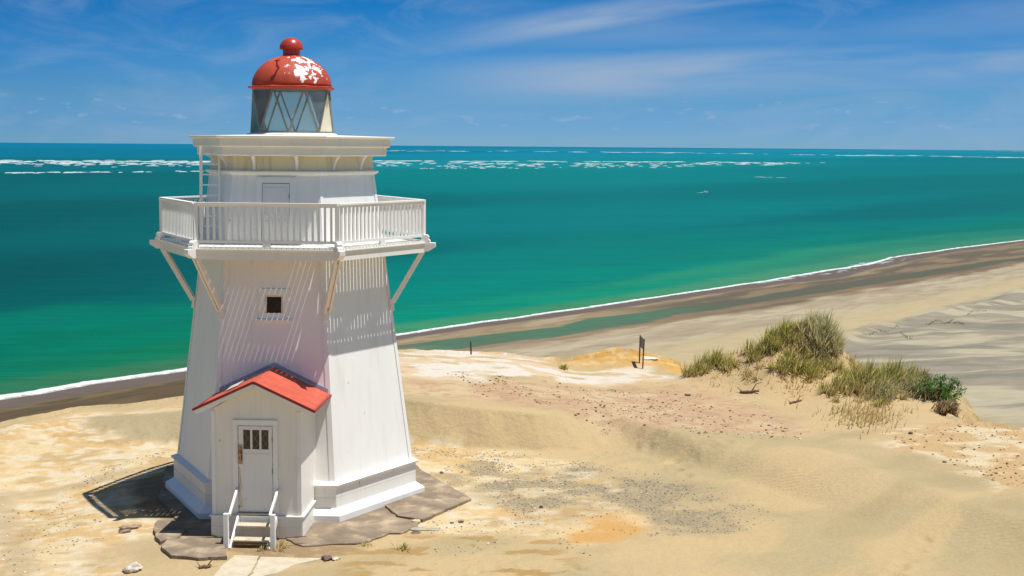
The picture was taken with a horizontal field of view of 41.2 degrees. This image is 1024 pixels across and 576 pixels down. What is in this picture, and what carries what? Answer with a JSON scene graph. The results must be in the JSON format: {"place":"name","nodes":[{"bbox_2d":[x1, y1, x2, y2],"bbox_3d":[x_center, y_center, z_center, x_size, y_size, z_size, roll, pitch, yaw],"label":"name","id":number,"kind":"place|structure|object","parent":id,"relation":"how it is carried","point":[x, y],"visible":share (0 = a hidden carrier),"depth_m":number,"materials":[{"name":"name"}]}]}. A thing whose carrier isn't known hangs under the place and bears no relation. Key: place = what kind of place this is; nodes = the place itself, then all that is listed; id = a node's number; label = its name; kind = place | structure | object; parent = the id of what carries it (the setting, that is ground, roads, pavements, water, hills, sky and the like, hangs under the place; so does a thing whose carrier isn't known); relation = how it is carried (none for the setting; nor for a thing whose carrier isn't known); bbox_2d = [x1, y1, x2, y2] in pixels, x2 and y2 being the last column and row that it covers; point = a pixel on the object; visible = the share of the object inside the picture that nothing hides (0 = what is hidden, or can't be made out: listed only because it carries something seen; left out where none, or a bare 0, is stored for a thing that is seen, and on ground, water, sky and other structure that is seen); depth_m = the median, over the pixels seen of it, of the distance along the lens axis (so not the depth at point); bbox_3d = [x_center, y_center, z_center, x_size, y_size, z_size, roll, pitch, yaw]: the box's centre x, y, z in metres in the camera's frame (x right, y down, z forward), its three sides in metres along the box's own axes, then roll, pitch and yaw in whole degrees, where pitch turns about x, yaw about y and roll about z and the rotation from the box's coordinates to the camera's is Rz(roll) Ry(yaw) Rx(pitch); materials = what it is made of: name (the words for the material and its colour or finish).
{"place":"outdoors","nodes":[
{"label":"outdoors","id":0,"kind":"place"},
{"bbox_2d":[0,323,1023,575],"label":"ground","id":1,"kind":"structure","parent":0,"point":[834,499],"depth_m":35.11,"materials":[{"name":"beige sand"}]},
{"bbox_2d":[118,530,130,533],"bbox_3d":[-8.642,5.438,30.392,0.298,0.090,0.146,-1,6,-9],"label":"rock","id":2,"kind":"object","parent":1,"relation":"on","point":[123,531],"visible":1,"depth_m":30.36,"materials":[{"name":"brown stone"}]},
{"bbox_2d":[118,525,138,529],"bbox_3d":[-8.627,5.398,30.678,0.453,0.120,0.231,-2,6,-21],"label":"rock","id":3,"kind":"object","parent":1,"relation":"on","point":[126,527],"visible":1,"depth_m":30.62,"materials":[{"name":"stone"}]},
{"bbox_2d":[122,562,142,572],"bbox_3d":[-7.674,5.665,27.575,0.395,0.216,0.317,-3,7,-31],"label":"rock","id":4,"kind":"object","parent":1,"relation":"on","point":[133,567],"visible":1,"depth_m":27.47,"materials":[{"name":"white stone"}]},
{"bbox_2d":[154,520,186,544],"bbox_3d":[-7.598,5.516,30.232,0.747,0.300,1.700,-1,6,-9],"label":"rock slab","id":5,"kind":"object","parent":1,"relation":"on","point":[164,530],"visible":0.68,"depth_m":30.20,"materials":[{"name":"stone"}]},
{"bbox_2d":[158,465,216,537],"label":"concrete slab","id":6,"kind":"structure","parent":1,"relation":"on","point":[187,519],"depth_m":31.72,"materials":[{"name":"grey concrete"}]},
{"bbox_2d":[161,538,226,560],"bbox_3d":[-6.737,5.674,28.934,1.429,0.350,1.514,-1,6,-9],"label":"rock slab","id":7,"kind":"object","parent":1,"relation":"on","point":[200,549],"visible":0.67,"depth_m":28.82,"materials":[{"name":"stone"}]},
{"bbox_2d":[196,556,219,568],"bbox_3d":[-6.194,5.596,27.795,0.486,0.215,0.187,-1,6,-9],"label":"driftwood","id":8,"kind":"object","parent":1,"relation":"on","point":[205,566],"visible":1,"depth_m":27.75,"materials":[{"name":"wood"}]},
{"bbox_2d":[214,555,258,575],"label":"path slab","id":9,"kind":"structure","parent":1,"relation":"on","point":[239,565],"depth_m":27.79,"materials":[{"name":"concrete"}]},
{"bbox_2d":[254,544,276,552],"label":"grass tussock","id":10,"kind":"object","parent":1,"relation":"on","point":[266,548],"depth_m":29.07,"materials":[{"name":"beige plant"}]},
{"bbox_2d":[272,539,291,552],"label":"grass tussock","id":11,"kind":"object","parent":1,"relation":"on","point":[281,546],"depth_m":29.22,"materials":[{"name":"beige plant"}]},
{"bbox_2d":[250,557,321,575],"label":"path slab","id":12,"kind":"structure","parent":1,"relation":"on","point":[266,566],"depth_m":28.08,"materials":[{"name":"concrete"}]},
{"bbox_2d":[149,38,435,549],"bbox_3d":[-5.152,-0.307,32.992,6.327,11.430,8.230,-2,7,-25],"label":"lighthouse","id":13,"kind":"object","parent":1,"relation":"on","point":[294,419],"visible":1,"depth_m":31.53,"materials":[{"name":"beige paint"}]},
{"bbox_2d":[232,418,278,514],"bbox_3d":[-5.611,3.911,29.798,1.000,2.125,0.100,1,6,3],"label":"front door","id":14,"kind":"structure","parent":13,"relation":"in","point":[255,442],"depth_m":29.81,"materials":[{"name":"wood"}]},
{"bbox_2d":[255,289,291,321],"bbox_3d":[-5.495,0.399,31.478,0.830,0.745,0.199,1,6,3],"label":"window","id":15,"kind":"structure","parent":13,"relation":"in","point":[273,303],"depth_m":31.47,"materials":[{"name":"beige paint"}]},
{"bbox_2d":[255,177,295,244],"bbox_3d":[-5.461,-1.780,31.518,0.920,1.560,0.252,1,6,3],"label":"gallery door","id":16,"kind":"structure","parent":13,"relation":"in","point":[268,189],"depth_m":31.50,"materials":[{"name":"white paint"}]},
{"bbox_2d":[321,555,331,561],"bbox_3d":[-3.851,5.642,28.442,0.211,0.135,0.182,-3,7,-31],"label":"rock","id":17,"kind":"object","parent":1,"relation":"on","point":[325,558],"visible":1,"depth_m":28.39,"materials":[{"name":"stone"}]},
{"bbox_2d":[286,507,419,546],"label":"concrete slab","id":18,"kind":"structure","parent":1,"relation":"on","point":[375,524],"depth_m":30.58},
{"bbox_2d":[359,541,373,547],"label":"grass tussock","id":19,"kind":"object","parent":1,"relation":"on","point":[365,544],"depth_m":29.48,"materials":[{"name":"beige plant"}]},
{"bbox_2d":[3,447,773,574],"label":"gravel","id":20,"kind":"structure","parent":1,"relation":"on","point":[631,484],"depth_m":33.70,"materials":[{"name":"grey gravel"}]},
{"bbox_2d":[390,540,411,551],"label":"grass tussock","id":21,"kind":"object","parent":1,"relation":"on","point":[403,547],"depth_m":29.23,"materials":[{"name":"plant"}]},
{"bbox_2d":[1,390,800,575],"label":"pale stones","id":22,"kind":"object","parent":1,"relation":"on","point":[474,475],"visible":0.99,"depth_m":35.27,"materials":[{"name":"grey stone"}]},
{"bbox_2d":[410,527,426,530],"bbox_3d":[-2.128,5.443,30.784,0.441,0.068,0.286,-1,6,-9],"label":"rock","id":23,"kind":"object","parent":1,"relation":"on","point":[419,528],"visible":1,"depth_m":30.72,"materials":[{"name":"grey stone"}]},
{"bbox_2d":[385,465,470,522],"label":"concrete slab","id":24,"kind":"structure","parent":1,"relation":"on","point":[436,497],"depth_m":32.93,"materials":[{"name":"grey concrete"}]},
{"bbox_2d":[426,528,439,530],"bbox_3d":[-1.778,5.451,30.786,0.362,0.044,0.310,-1,6,-9],"label":"rock","id":25,"kind":"object","parent":1,"relation":"on","point":[434,529],"visible":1,"depth_m":30.72,"materials":[{"name":"grey stone"}]},
{"bbox_2d":[29,371,1023,551],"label":"red stones","id":26,"kind":"object","parent":1,"relation":"on","point":[995,473],"visible":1,"depth_m":40.49,"materials":[{"name":"brown stone"}]},
{"bbox_2d":[558,362,569,370],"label":"grass tussock","id":27,"kind":"object","parent":1,"relation":"on","point":[564,367],"depth_m":50.19,"materials":[{"name":"plant"}]},
{"bbox_2d":[639,335,644,368],"bbox_3d":[4.866,2.546,51.277,0.092,1.501,0.647,-1,6,-9],"label":"sign","id":28,"kind":"object","parent":1,"relation":"on","point":[642,342],"visible":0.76,"depth_m":51.09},
{"bbox_2d":[642,356,658,359],"bbox_3d":[5.250,2.674,52.134,0.737,0.144,0.460,-1,6,-9],"label":"white rock","id":29,"kind":"object","parent":1,"relation":"on","point":[649,358],"visible":0.89,"depth_m":51.98,"materials":[{"name":"stone"}]},
{"bbox_2d":[679,345,728,377],"bbox_3d":[6.898,2.577,48.497,2.133,1.204,1.696,1,6,8],"label":"grass tussock","id":30,"kind":"object","parent":1,"relation":"on","point":[702,365],"depth_m":48.19,"materials":[{"name":"plant"}]},
{"bbox_2d":[717,355,743,371],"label":"grass tussock","id":31,"kind":"object","parent":1,"relation":"on","point":[727,362],"depth_m":47.73,"materials":[{"name":"plant"}]},
{"bbox_2d":[737,382,761,392],"bbox_3d":[8.025,3.377,46.031,0.847,0.377,0.328,1,6,6],"label":"driftwood","id":32,"kind":"object","parent":1,"relation":"on","point":[747,391],"visible":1,"depth_m":45.97,"materials":[{"name":"brown wood"}]},
{"bbox_2d":[741,361,763,382],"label":"grass tussock","id":33,"kind":"object","parent":1,"relation":"on","point":[744,372],"depth_m":46.92,"materials":[{"name":"beige plant"}]},
{"bbox_2d":[740,322,792,363],"bbox_3d":[8.993,1.880,48.082,2.039,1.504,1.841,-1,6,-9],"label":"grass tussock","id":34,"kind":"object","parent":1,"relation":"on","point":[754,352],"depth_m":47.80,"materials":[{"name":"plant"}]},
{"bbox_2d":[759,328,791,351],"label":"grass tussock","id":35,"kind":"object","parent":1,"relation":"on","point":[781,348],"depth_m":47.66,"materials":[{"name":"green plant"}]},
{"bbox_2d":[776,368,786,381],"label":"grass tussock","id":36,"kind":"object","parent":1,"relation":"on","point":[782,373],"depth_m":46.55,"materials":[{"name":"beige plant"}]},
{"bbox_2d":[759,314,812,351],"bbox_3d":[9.691,1.573,48.002,1.999,1.330,1.554,-1,6,-9],"label":"grass tussock","id":37,"kind":"object","parent":1,"relation":"on","point":[784,326],"depth_m":47.81,"materials":[{"name":"green plant"}]},
{"bbox_2d":[765,346,813,377],"bbox_3d":[9.597,2.500,46.868,1.880,1.157,1.292,-4,8,-39],"label":"grass tussock","id":38,"kind":"object","parent":1,"relation":"on","point":[788,357],"depth_m":46.81,"materials":[{"name":"green plant"}]},
{"bbox_2d":[788,395,803,403],"bbox_3d":[9.286,3.651,44.750,0.669,0.246,0.238,-3,7,-33],"label":"driftwood","id":39,"kind":"object","parent":1,"relation":"on","point":[798,400],"visible":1,"depth_m":44.66,"materials":[{"name":"brown wood"}]},
{"bbox_2d":[784,330,821,354],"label":"grass tussock","id":40,"kind":"object","parent":1,"relation":"on","point":[802,343],"depth_m":47.49,"materials":[{"name":"plant"}]},
{"bbox_2d":[788,312,827,343],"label":"grass tussock","id":41,"kind":"object","parent":1,"relation":"on","point":[801,325],"depth_m":47.83,"materials":[{"name":"plant"}]},
{"bbox_2d":[702,317,918,438],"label":"dune grass","id":42,"kind":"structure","parent":1,"relation":"on","point":[872,414],"depth_m":43.10,"materials":[{"name":"beige plant"}]},
{"bbox_2d":[794,343,831,382],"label":"grass tussock","id":43,"kind":"object","parent":1,"relation":"on","point":[812,365],"depth_m":46.73,"materials":[{"name":"plant"}]},
{"bbox_2d":[808,341,833,373],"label":"grass tussock","id":44,"kind":"object","parent":1,"relation":"on","point":[815,350],"depth_m":47.29,"materials":[{"name":"green plant"}]},
{"bbox_2d":[803,304,851,356],"bbox_3d":[10.956,1.448,47.748,1.894,2.031,2.016,-1,6,-9],"label":"grass tussock","id":45,"kind":"object","parent":1,"relation":"on","point":[825,331],"depth_m":47.65,"materials":[{"name":"plant"}]},
{"bbox_2d":[810,352,851,374],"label":"grass tussock","id":46,"kind":"object","parent":1,"relation":"on","point":[836,366],"depth_m":47.06,"materials":[{"name":"plant"}]},
{"bbox_2d":[821,315,848,356],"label":"grass tussock","id":47,"kind":"object","parent":1,"relation":"on","point":[841,337],"depth_m":48.05,"materials":[{"name":"plant"}]},
{"bbox_2d":[830,395,840,402],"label":"grass tussock","id":48,"kind":"object","parent":1,"relation":"on","point":[834,398],"depth_m":44.50,"materials":[{"name":"beige plant"}]},
{"bbox_2d":[816,367,869,397],"bbox_3d":[11.050,3.083,45.468,2.139,0.998,1.793,-1,6,-9],"label":"grass tussock","id":49,"kind":"object","parent":1,"relation":"on","point":[835,383],"depth_m":45.12,"materials":[{"name":"plant"}]},
{"bbox_2d":[844,354,875,371],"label":"grass tussock","id":50,"kind":"object","parent":1,"relation":"on","point":[851,359],"depth_m":47.50,"materials":[{"name":"beige plant"}]},
{"bbox_2d":[841,378,881,401],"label":"grass tussock","id":51,"kind":"object","parent":1,"relation":"on","point":[867,388],"depth_m":44.80,"materials":[{"name":"plant"}]},
{"bbox_2d":[840,357,899,388],"bbox_3d":[12.042,2.855,45.550,2.062,1.266,1.860,-1,6,-9],"label":"grass tussock","id":52,"kind":"object","parent":1,"relation":"on","point":[868,370],"depth_m":45.38,"materials":[{"name":"green plant"}]},
{"bbox_2d":[871,394,893,407],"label":"grass tussock","id":53,"kind":"object","parent":1,"relation":"on","point":[880,399],"depth_m":44.16,"materials":[{"name":"green plant"}]},
{"bbox_2d":[864,374,907,404],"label":"grass tussock","id":54,"kind":"object","parent":1,"relation":"on","point":[888,390],"depth_m":44.73,"materials":[{"name":"plant"}]},
{"bbox_2d":[872,355,916,385],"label":"grass tussock","id":55,"kind":"object","parent":1,"relation":"on","point":[900,373],"depth_m":45.68,"materials":[{"name":"green plant"}]},
{"bbox_2d":[894,362,925,379],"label":"grass tussock","id":56,"kind":"object","parent":1,"relation":"on","point":[914,368],"depth_m":45.94,"materials":[{"name":"plant"}]},
{"bbox_2d":[888,367,958,400],"bbox_3d":[13.663,3.166,45.319,2.367,1.114,1.892,-3,7,-33],"label":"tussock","id":57,"kind":"object","parent":1,"relation":"on","point":[911,388],"visible":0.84,"depth_m":45.16,"materials":[{"name":"green plant"}]},
{"bbox_2d":[915,368,933,379],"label":"dead scrub","id":58,"kind":"object","parent":1,"relation":"on","point":[925,373],"visible":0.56,"depth_m":46.03,"materials":[{"name":"beige plant"}]},
{"bbox_2d":[913,374,966,400],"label":"green shrub","id":59,"kind":"object","parent":1,"relation":"on","point":[948,391],"visible":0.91,"depth_m":45.00,"materials":[{"name":"green plant"}]},
{"bbox_2d":[930,397,964,418],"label":"dead scrub","id":60,"kind":"object","parent":1,"relation":"on","point":[945,407],"visible":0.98,"depth_m":43.38,"materials":[{"name":"brown plant"}]},
{"bbox_2d":[0,142,1023,394],"bbox_3d":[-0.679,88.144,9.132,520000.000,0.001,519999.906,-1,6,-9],"label":"sea","id":61,"kind":"structure","parent":0,"point":[90,286],"depth_m":1494.55,"materials":[{"name":"liquid"}]},
{"bbox_2d":[0,150,1023,177],"bbox_3d":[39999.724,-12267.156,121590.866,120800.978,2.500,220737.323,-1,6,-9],"label":"breaking waves","id":62,"kind":"object","parent":61,"relation":"on","point":[187,162],"visible":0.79,"depth_m":6545.88,"materials":[{"name":"liquid"}]},
{"bbox_2d":[0,241,1023,427],"bbox_3d":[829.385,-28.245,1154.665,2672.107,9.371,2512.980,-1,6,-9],"label":"beach","id":63,"kind":"structure","parent":0,"point":[979,353],"depth_m":665.59,"materials":[{"name":"beige sand"}]},
{"bbox_2d":[0,240,1023,399],"bbox_3d":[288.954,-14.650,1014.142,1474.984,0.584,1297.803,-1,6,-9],"label":"shore surf","id":64,"kind":"structure","parent":63,"relation":"on","point":[45,390],"depth_m":656.26,"materials":[{"name":"liquid"}]},
{"bbox_2d":[764,258,904,281],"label":"backwash","id":65,"kind":"object","parent":63,"relation":"on","point":[838,271],"visible":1,"depth_m":993.77,"materials":[{"name":"liquid"}]},
{"bbox_2d":[863,308,985,338],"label":"foredune scrub","id":66,"kind":"object","parent":63,"relation":"on","point":[929,324],"visible":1,"depth_m":669.32,"materials":[{"name":"grey plant"}]},
{"bbox_2d":[0,0,1023,149],"label":"sky","id":67,"kind":"structure","parent":0,"point":[778,74],"materials":[{"name":"blue"}]}
]}

